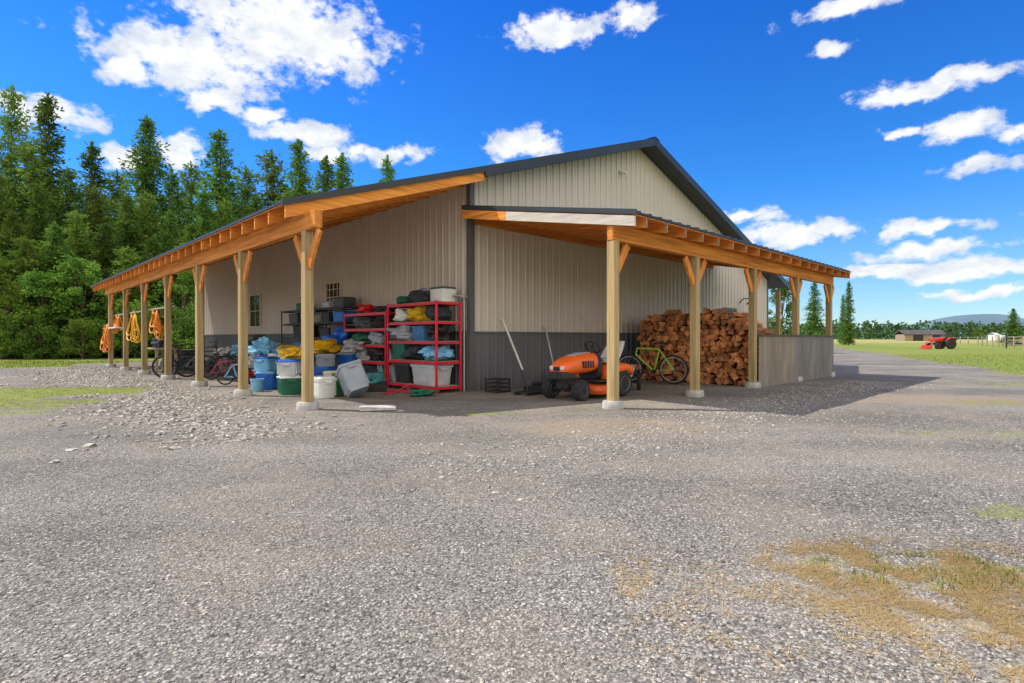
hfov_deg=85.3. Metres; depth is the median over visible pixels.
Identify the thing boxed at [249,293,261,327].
window
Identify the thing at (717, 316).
firewood log
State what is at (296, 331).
storage box
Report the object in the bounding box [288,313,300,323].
storage box
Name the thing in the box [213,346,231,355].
white sack
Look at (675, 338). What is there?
firewood log
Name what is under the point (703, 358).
firewood log
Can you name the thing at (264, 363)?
storage tote
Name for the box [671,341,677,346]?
firewood log
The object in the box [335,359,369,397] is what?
storage tote
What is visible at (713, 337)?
firewood log
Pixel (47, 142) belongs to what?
conifer
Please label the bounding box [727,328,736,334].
firewood log
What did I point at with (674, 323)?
firewood log
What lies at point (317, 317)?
storage box
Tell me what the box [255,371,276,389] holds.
storage tote
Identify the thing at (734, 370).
firewood log
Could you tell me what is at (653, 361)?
firewood log
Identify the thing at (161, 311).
shrub
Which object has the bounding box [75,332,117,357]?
shrub
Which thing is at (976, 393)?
gravel yard
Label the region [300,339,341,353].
inflatable raft
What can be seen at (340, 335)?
inflatable tube
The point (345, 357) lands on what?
storage tote
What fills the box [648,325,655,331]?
firewood log
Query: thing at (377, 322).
storage bag
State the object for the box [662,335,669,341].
firewood log
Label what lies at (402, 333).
tarp bundle
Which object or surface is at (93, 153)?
conifer
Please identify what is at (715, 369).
firewood log
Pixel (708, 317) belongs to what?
firewood log
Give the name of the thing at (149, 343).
shrub
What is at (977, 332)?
broadleaf tree
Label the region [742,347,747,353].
firewood log
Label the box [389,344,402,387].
folded chair
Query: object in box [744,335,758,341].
firewood log
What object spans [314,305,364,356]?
wire shelf unit
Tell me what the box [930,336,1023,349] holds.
wire fence
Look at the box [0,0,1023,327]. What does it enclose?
sky
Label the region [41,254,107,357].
broadleaf tree
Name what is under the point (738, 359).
firewood log
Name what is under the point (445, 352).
cloth bundle
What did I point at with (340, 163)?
conifer
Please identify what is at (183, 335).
shrub
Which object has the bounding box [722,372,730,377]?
firewood log
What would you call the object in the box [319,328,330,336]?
storage box
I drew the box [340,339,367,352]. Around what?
grey sack
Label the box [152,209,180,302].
conifer
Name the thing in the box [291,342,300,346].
storage box
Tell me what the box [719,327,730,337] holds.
firewood log
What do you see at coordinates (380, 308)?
storage bag
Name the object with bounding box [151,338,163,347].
bench bundle
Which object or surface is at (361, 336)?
storage bag
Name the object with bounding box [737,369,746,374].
firewood log
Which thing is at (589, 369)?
riding mower
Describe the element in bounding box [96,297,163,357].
shrub
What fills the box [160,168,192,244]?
conifer
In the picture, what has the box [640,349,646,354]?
firewood log
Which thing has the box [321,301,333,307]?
storage box
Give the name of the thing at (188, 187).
conifer
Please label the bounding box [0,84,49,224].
conifer
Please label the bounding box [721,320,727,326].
firewood log
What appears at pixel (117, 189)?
conifer
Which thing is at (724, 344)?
firewood log
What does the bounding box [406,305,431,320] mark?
vinyl bag
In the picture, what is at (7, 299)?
broadleaf tree
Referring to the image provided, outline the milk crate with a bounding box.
[485,377,510,392]
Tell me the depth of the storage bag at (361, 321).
13.05 m
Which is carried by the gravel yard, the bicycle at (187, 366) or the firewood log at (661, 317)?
the bicycle at (187, 366)
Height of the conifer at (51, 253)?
7.666 m
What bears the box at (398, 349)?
on the steel shelf unit at (436, 362)
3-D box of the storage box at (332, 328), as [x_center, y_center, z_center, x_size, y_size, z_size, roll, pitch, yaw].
[-4.405,-0.265,14.478,0.618,0.295,0.412,0,1,44]
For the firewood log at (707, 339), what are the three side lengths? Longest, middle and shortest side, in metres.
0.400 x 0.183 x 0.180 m
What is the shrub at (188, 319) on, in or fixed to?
on the grass field
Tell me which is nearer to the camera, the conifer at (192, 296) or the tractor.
the conifer at (192, 296)
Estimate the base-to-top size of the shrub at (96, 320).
2.926 m
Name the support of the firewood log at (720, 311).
on the firewood log at (717, 316)
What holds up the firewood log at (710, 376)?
on the firewood log at (708, 380)
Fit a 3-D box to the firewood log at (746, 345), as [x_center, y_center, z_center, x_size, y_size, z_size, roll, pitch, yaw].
[5.446,0.104,12.638,0.400,0.184,0.181,6,-20,-41]
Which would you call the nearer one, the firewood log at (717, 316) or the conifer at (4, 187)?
the firewood log at (717, 316)
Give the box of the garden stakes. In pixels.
[382,383,420,395]
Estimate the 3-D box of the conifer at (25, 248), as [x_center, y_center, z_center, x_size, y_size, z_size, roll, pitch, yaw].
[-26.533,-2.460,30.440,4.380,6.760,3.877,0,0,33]
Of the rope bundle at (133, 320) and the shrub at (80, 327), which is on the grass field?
the shrub at (80, 327)
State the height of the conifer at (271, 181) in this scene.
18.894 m
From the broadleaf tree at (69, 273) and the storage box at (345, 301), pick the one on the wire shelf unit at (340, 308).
the storage box at (345, 301)
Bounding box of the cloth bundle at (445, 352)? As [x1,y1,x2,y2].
[418,344,454,359]
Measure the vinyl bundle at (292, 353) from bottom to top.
0.242 m
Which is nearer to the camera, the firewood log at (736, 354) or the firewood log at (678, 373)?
the firewood log at (736, 354)
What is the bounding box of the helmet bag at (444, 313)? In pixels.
[424,304,451,320]
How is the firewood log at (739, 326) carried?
on the firewood log at (742, 332)
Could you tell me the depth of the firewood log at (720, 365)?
13.05 m
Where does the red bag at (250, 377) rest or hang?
on the gravel yard
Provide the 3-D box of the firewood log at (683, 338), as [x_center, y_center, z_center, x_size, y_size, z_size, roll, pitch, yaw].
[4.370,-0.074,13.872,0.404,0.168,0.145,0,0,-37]
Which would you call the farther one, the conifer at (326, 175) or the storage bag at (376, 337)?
the conifer at (326, 175)
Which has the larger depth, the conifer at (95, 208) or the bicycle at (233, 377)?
the conifer at (95, 208)
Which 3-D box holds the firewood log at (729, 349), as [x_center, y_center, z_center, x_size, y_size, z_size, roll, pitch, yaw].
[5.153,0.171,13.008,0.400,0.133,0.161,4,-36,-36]
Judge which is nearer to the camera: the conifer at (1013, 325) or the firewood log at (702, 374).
the firewood log at (702, 374)
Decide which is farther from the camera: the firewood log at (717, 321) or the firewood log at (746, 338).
the firewood log at (717, 321)
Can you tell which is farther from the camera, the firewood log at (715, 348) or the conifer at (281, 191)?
the conifer at (281, 191)
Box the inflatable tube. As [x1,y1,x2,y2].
[321,326,350,344]
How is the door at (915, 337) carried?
in the barn
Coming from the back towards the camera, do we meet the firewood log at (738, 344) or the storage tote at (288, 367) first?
the firewood log at (738, 344)
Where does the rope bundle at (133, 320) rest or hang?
hanging from the hanging rail
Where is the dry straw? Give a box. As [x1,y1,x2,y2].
[585,521,1023,682]
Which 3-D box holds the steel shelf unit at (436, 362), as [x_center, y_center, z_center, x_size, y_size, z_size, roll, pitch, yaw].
[-1.884,0.099,11.757,0.640,1.840,1.820,0,1,-44]
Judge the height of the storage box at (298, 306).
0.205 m
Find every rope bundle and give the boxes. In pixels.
[100,325,111,352]
[112,314,122,332]
[126,311,140,342]
[149,308,163,339]
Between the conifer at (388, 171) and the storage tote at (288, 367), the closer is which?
the storage tote at (288, 367)
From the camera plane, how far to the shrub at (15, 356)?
29.52 m
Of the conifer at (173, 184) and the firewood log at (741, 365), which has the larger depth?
the conifer at (173, 184)
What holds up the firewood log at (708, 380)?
on the gravel yard
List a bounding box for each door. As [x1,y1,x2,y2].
[725,308,736,312]
[913,335,922,340]
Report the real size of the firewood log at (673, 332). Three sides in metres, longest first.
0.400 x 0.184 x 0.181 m
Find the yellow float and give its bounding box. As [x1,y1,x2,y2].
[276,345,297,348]
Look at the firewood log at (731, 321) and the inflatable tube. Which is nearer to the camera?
the firewood log at (731, 321)
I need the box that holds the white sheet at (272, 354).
[268,348,281,359]
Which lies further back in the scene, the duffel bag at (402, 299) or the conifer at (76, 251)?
the conifer at (76, 251)
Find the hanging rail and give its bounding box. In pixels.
[113,305,173,315]
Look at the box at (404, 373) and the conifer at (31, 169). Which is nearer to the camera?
the box at (404, 373)
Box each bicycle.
[151,344,217,377]
[174,344,235,376]
[181,340,231,370]
[204,356,237,379]
[216,360,253,384]
[619,339,688,383]
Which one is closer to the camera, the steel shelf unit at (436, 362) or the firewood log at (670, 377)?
the steel shelf unit at (436, 362)
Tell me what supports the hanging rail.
attached to the metal building
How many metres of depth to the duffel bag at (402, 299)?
12.01 m
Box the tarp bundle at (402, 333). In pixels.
[386,324,420,340]
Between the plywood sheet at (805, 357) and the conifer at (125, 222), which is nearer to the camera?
the plywood sheet at (805, 357)
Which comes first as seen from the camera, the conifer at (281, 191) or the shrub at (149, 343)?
the shrub at (149, 343)
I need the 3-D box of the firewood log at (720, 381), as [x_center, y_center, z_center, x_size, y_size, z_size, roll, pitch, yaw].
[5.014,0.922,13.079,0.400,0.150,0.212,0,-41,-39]
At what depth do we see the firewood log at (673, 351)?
13.91 m
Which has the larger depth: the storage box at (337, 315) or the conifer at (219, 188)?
the conifer at (219, 188)
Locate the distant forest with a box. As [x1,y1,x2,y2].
[768,318,1023,339]
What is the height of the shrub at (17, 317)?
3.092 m
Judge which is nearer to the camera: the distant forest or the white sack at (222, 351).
the white sack at (222, 351)
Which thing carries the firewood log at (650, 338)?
on the firewood log
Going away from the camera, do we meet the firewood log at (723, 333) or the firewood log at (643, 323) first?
the firewood log at (723, 333)
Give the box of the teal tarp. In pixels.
[367,371,393,386]
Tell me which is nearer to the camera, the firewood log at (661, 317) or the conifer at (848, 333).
the firewood log at (661, 317)
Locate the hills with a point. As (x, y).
(986, 319)
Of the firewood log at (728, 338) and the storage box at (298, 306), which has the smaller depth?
the firewood log at (728, 338)
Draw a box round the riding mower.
[541,341,633,400]
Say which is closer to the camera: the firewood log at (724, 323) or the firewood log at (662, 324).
the firewood log at (724, 323)
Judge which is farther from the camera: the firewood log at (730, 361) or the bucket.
the firewood log at (730, 361)
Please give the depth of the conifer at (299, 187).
49.56 m
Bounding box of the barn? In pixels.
[893,330,946,340]
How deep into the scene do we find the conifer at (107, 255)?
32.66 m
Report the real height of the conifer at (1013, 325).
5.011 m
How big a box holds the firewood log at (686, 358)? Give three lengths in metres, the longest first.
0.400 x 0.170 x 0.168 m
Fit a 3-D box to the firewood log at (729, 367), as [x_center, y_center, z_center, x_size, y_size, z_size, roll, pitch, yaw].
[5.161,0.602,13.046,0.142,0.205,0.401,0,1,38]
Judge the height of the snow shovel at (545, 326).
1.374 m
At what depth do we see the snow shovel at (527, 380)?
11.67 m
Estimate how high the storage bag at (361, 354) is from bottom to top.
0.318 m
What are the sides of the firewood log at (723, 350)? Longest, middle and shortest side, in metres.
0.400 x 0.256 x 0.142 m
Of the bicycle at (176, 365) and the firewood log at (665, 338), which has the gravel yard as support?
the bicycle at (176, 365)
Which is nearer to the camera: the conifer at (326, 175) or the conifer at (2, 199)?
the conifer at (2, 199)
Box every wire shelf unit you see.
[281,309,326,344]
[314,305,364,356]
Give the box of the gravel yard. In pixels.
[0,347,1023,682]
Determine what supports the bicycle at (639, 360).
on the gravel yard
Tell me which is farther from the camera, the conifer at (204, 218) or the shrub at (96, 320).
the conifer at (204, 218)
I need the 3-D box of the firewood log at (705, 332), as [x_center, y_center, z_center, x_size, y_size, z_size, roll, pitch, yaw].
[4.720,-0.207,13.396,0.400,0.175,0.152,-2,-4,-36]
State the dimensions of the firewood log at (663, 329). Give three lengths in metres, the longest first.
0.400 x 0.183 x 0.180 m
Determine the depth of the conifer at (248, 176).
49.72 m
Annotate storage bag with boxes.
[352,316,375,327]
[352,332,371,343]
[355,350,370,359]
[356,304,374,312]
[366,347,384,360]
[368,331,396,343]
[370,315,399,327]
[373,306,397,311]
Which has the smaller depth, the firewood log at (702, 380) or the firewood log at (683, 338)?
the firewood log at (702, 380)
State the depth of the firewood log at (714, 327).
13.16 m
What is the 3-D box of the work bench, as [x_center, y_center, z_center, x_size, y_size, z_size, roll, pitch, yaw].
[-11.000,0.587,17.384,0.600,0.784,1.700,0,1,-44]
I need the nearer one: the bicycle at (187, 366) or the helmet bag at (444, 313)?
the helmet bag at (444, 313)
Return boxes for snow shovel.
[500,319,532,389]
[543,325,559,381]
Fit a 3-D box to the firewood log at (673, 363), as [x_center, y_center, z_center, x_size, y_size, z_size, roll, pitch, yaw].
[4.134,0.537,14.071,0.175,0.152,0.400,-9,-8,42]
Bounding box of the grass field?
[0,338,1023,408]
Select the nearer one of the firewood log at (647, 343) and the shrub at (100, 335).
the firewood log at (647, 343)
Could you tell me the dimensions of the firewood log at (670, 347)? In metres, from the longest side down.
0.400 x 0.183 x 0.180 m
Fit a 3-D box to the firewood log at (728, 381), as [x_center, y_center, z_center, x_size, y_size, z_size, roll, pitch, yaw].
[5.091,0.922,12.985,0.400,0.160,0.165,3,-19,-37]
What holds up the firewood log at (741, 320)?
on the firewood log at (739, 326)
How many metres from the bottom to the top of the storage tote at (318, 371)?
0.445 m
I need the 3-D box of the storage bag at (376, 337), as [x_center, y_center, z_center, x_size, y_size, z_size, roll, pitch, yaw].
[-2.907,-0.088,12.768,0.669,0.306,0.697,0,1,-44]
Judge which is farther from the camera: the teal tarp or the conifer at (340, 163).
the conifer at (340, 163)
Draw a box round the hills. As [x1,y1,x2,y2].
[785,314,1023,337]
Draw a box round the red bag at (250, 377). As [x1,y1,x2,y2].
[237,370,256,382]
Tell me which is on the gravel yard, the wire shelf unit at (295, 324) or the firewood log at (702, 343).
the wire shelf unit at (295, 324)
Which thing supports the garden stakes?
on the gravel yard
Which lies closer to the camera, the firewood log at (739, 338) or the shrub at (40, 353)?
the firewood log at (739, 338)
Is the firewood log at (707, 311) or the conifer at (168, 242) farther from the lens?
the conifer at (168, 242)
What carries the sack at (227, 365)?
on the gravel yard
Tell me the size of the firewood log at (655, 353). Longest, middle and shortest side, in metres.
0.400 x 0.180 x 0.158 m
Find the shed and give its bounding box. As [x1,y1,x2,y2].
[988,333,999,339]
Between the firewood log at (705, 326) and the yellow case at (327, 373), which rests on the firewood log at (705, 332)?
the firewood log at (705, 326)
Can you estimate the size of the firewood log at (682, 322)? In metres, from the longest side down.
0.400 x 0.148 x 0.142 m
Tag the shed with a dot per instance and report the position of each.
(994, 335)
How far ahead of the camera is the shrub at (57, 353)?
29.20 m
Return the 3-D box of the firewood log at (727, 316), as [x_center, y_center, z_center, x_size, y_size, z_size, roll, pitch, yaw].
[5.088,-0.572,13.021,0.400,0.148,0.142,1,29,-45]
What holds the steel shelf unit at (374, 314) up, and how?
on the gravel yard
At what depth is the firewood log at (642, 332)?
14.55 m
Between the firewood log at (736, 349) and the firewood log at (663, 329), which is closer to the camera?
the firewood log at (736, 349)
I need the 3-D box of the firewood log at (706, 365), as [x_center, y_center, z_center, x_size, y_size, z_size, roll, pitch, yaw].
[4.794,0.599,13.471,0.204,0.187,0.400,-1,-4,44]
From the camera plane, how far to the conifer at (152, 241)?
33.81 m
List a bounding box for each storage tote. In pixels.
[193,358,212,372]
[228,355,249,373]
[252,356,279,370]
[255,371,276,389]
[275,359,300,375]
[276,375,300,394]
[314,366,337,375]
[314,376,337,397]
[315,353,335,366]
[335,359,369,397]
[336,352,357,363]
[362,363,377,374]
[410,363,453,385]
[411,326,429,340]
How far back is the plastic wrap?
11.90 m
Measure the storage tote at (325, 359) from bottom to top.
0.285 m
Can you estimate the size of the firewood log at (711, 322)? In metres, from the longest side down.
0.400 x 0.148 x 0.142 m
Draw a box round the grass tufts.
[0,353,1023,593]
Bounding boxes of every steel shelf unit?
[344,311,396,383]
[387,300,461,393]
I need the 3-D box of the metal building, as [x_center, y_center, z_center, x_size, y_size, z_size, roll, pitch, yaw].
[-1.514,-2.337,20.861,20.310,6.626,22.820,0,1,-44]
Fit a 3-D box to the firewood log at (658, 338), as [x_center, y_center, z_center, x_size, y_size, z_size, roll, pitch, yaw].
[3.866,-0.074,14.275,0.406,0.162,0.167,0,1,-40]
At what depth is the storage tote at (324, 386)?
10.13 m
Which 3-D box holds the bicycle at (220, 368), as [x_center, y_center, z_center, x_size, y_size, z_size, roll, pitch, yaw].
[-7.546,0.697,14.577,1.000,0.606,0.372,0,3,-20]
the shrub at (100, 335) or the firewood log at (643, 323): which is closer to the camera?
the firewood log at (643, 323)
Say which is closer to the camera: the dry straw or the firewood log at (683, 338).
the dry straw
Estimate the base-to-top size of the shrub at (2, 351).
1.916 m
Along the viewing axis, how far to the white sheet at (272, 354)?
13.49 m
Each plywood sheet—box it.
[757,335,795,386]
[795,335,817,381]
[813,336,834,378]
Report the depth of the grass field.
28.01 m
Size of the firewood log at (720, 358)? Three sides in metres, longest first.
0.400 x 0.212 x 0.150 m
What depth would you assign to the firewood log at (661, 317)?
14.13 m
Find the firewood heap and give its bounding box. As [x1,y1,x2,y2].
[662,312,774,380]
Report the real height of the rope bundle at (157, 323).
0.938 m
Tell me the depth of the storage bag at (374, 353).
12.55 m
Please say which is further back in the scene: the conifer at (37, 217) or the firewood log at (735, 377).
the conifer at (37, 217)
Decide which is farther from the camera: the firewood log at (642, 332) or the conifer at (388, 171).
the conifer at (388, 171)
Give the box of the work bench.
[148,347,177,373]
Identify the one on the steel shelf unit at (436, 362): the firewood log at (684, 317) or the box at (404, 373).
the box at (404, 373)
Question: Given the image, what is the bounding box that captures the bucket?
[250,378,264,391]
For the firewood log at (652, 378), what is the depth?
14.36 m
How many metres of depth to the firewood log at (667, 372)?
13.99 m
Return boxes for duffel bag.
[396,296,410,303]
[408,288,429,302]
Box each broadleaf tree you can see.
[0,250,49,357]
[9,268,73,357]
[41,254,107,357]
[88,245,158,356]
[147,269,194,337]
[768,278,803,334]
[971,328,984,339]
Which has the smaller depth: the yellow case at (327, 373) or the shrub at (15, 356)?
the yellow case at (327, 373)
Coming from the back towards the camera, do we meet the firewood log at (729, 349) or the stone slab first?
the firewood log at (729, 349)
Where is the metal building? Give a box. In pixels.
[90,137,850,410]
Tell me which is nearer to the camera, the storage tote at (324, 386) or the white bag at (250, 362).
the storage tote at (324, 386)
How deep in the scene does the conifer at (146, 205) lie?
36.73 m
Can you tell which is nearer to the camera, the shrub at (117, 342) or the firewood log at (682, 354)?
the firewood log at (682, 354)
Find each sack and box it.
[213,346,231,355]
[213,356,229,370]
[230,344,237,355]
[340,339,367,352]
[393,309,412,321]
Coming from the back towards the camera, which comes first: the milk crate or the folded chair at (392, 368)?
the folded chair at (392, 368)
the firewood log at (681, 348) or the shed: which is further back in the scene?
the shed
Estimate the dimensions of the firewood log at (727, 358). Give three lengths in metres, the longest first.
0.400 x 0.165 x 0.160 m
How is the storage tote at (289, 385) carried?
on the gravel yard
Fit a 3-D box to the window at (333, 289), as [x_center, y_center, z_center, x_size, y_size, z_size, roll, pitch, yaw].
[-5.008,-1.358,15.627,0.070,0.660,0.920,0,1,-44]
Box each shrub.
[0,299,65,358]
[0,324,23,358]
[3,313,45,358]
[11,321,70,359]
[35,324,78,357]
[43,330,88,358]
[55,316,105,358]
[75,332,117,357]
[81,308,152,357]
[85,315,132,354]
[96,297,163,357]
[129,302,190,353]
[129,327,174,356]
[149,320,194,355]
[160,297,194,353]
[173,325,194,348]
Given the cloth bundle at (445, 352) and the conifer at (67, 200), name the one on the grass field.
the conifer at (67, 200)
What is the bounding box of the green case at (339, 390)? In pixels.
[331,373,343,394]
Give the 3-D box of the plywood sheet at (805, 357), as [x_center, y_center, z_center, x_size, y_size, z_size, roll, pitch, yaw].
[7.582,0.417,14.401,1.594,1.168,0.130,0,1,-44]
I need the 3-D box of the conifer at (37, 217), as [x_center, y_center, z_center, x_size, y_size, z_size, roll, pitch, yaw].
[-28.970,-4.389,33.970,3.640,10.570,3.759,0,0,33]
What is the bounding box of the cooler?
[429,286,455,301]
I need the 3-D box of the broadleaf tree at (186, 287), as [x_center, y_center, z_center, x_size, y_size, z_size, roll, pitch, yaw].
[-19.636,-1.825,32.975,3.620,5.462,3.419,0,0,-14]
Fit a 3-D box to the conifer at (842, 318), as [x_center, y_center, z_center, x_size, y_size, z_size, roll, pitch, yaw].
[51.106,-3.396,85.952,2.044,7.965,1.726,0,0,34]
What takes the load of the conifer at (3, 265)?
on the grass field
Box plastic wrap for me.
[248,336,280,355]
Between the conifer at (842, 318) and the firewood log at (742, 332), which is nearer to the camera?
the firewood log at (742, 332)
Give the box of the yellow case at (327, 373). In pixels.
[323,371,335,375]
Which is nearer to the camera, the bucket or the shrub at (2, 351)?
the bucket
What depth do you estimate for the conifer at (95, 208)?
37.76 m
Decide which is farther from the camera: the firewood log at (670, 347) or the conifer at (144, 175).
the conifer at (144, 175)
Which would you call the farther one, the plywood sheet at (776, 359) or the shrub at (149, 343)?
the shrub at (149, 343)
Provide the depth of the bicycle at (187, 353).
18.36 m
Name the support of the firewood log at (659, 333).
on the firewood log at (658, 338)
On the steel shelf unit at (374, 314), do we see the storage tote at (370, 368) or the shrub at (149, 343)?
the storage tote at (370, 368)
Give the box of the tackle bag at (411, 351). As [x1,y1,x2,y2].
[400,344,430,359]
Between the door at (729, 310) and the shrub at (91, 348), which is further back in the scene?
the shrub at (91, 348)
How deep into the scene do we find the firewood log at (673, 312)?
14.07 m
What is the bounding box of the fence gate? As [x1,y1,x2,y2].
[1005,334,1022,347]
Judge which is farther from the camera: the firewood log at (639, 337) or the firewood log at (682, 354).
the firewood log at (639, 337)
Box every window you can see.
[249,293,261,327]
[325,280,342,301]
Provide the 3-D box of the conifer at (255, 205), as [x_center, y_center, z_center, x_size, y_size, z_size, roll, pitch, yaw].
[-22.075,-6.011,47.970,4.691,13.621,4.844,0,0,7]
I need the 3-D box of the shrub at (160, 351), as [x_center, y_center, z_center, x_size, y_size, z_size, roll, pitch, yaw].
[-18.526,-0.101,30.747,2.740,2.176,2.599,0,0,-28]
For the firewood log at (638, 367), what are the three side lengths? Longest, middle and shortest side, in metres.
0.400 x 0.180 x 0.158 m
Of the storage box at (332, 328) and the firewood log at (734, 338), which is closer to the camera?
the firewood log at (734, 338)
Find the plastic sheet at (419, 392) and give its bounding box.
[408,388,438,396]
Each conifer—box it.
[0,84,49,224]
[0,141,63,246]
[0,158,16,210]
[0,172,28,255]
[0,210,30,356]
[0,235,61,357]
[0,240,10,355]
[10,222,101,356]
[15,183,60,269]
[18,91,84,224]
[41,167,101,259]
[55,223,134,356]
[57,209,96,324]
[69,183,124,274]
[72,141,114,258]
[86,168,133,249]
[86,193,147,343]
[97,114,186,261]
[119,190,172,301]
[132,235,180,355]
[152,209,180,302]
[159,223,202,338]
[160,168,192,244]
[162,161,216,238]
[179,277,194,326]
[180,190,215,239]
[183,128,250,240]
[201,196,238,233]
[231,165,264,216]
[247,193,264,214]
[251,147,289,212]
[269,138,319,204]
[274,183,290,200]
[314,154,338,192]
[333,152,354,189]
[375,154,396,182]
[801,282,824,336]
[835,295,846,343]
[840,281,857,344]
[996,308,1023,345]
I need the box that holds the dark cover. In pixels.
[160,351,194,369]
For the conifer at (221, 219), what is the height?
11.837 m
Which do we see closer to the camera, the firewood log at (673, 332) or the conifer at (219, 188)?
the firewood log at (673, 332)
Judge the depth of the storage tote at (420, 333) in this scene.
11.37 m
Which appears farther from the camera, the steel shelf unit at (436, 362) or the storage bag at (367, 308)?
the storage bag at (367, 308)
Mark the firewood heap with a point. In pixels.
(762, 329)
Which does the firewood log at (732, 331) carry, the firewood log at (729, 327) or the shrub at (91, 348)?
the firewood log at (729, 327)
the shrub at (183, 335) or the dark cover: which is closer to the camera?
the dark cover
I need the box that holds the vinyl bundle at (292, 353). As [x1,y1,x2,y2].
[277,347,300,358]
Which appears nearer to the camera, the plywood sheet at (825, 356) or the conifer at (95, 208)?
the plywood sheet at (825, 356)
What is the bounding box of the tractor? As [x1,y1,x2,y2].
[918,332,957,348]
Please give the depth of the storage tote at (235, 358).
16.79 m
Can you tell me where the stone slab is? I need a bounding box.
[359,405,396,410]
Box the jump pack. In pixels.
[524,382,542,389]
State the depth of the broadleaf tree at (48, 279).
29.09 m
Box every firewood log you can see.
[636,364,645,370]
[637,335,647,341]
[639,320,648,325]
[640,330,646,335]
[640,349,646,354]
[642,373,648,379]
[645,341,652,345]
[646,374,656,379]
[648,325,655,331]
[648,334,655,340]
[650,359,658,365]
[654,351,660,356]
[655,335,662,340]
[656,315,667,321]
[656,331,663,335]
[658,326,666,331]
[659,322,667,326]
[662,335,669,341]
[662,370,673,373]
[664,344,673,350]
[667,309,681,316]
[668,375,675,380]
[669,330,678,335]
[669,349,679,354]
[670,360,679,365]
[671,321,677,326]
[671,335,679,341]
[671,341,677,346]
[674,313,685,321]
[675,371,684,375]
[677,345,686,351]
[678,319,687,325]
[678,351,686,357]
[680,314,688,319]
[680,336,687,341]
[683,356,689,361]
[700,339,707,346]
[700,355,708,362]
[700,371,706,377]
[700,377,706,383]
[701,329,710,335]
[702,307,711,314]
[702,324,709,329]
[702,362,710,368]
[704,314,713,320]
[705,335,711,342]
[705,376,716,383]
[707,374,717,378]
[708,319,714,325]
[709,334,721,340]
[710,340,718,345]
[710,345,719,352]
[711,365,720,374]
[712,308,726,314]
[712,313,723,319]
[712,325,721,329]
[713,329,720,335]
[714,319,721,325]
[715,355,724,360]
[715,361,724,368]
[716,377,725,384]
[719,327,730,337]
[719,347,725,352]
[720,340,728,348]
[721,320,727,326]
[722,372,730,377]
[723,314,735,319]
[723,355,730,361]
[723,378,733,384]
[724,336,732,340]
[725,324,733,330]
[726,340,734,347]
[726,346,735,352]
[727,318,739,324]
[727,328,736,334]
[727,357,737,364]
[727,363,736,370]
[729,368,738,373]
[730,352,742,357]
[730,373,740,380]
[731,336,744,342]
[733,346,742,351]
[733,357,744,362]
[734,342,742,346]
[735,318,747,323]
[735,322,743,332]
[736,334,744,340]
[737,362,747,369]
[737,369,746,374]
[739,329,747,335]
[742,321,747,329]
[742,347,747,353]
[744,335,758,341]
[744,342,758,349]
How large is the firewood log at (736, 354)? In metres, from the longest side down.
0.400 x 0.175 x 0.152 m
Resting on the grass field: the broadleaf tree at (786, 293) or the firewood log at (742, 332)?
the broadleaf tree at (786, 293)
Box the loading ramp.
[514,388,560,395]
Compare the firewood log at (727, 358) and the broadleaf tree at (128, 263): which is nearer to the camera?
the firewood log at (727, 358)
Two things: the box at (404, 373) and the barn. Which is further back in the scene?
the barn
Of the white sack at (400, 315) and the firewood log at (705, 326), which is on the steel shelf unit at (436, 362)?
the white sack at (400, 315)
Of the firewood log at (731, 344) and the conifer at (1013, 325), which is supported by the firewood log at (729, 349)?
the firewood log at (731, 344)
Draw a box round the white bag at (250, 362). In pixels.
[248,354,260,370]
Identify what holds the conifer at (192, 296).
on the grass field
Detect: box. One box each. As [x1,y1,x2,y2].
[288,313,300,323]
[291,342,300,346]
[293,326,317,336]
[296,303,300,309]
[314,314,320,321]
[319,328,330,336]
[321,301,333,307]
[321,312,333,321]
[330,325,354,336]
[332,311,356,320]
[333,297,355,306]
[392,344,421,359]
[395,363,413,382]
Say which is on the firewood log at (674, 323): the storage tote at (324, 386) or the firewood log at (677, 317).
the firewood log at (677, 317)
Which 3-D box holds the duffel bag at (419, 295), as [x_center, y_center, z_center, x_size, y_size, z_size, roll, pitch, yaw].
[-1.871,-0.968,11.720,0.473,0.321,0.792,0,1,-44]
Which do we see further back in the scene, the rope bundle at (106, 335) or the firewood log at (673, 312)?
the rope bundle at (106, 335)
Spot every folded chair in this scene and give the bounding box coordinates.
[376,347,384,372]
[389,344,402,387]
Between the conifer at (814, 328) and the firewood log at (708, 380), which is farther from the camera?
the conifer at (814, 328)
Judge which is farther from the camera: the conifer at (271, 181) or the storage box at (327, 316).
the conifer at (271, 181)
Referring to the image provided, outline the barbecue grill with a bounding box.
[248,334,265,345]
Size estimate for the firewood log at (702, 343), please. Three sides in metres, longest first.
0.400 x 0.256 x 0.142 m
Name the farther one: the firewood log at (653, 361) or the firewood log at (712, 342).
the firewood log at (653, 361)
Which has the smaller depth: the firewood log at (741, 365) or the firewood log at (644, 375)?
the firewood log at (741, 365)

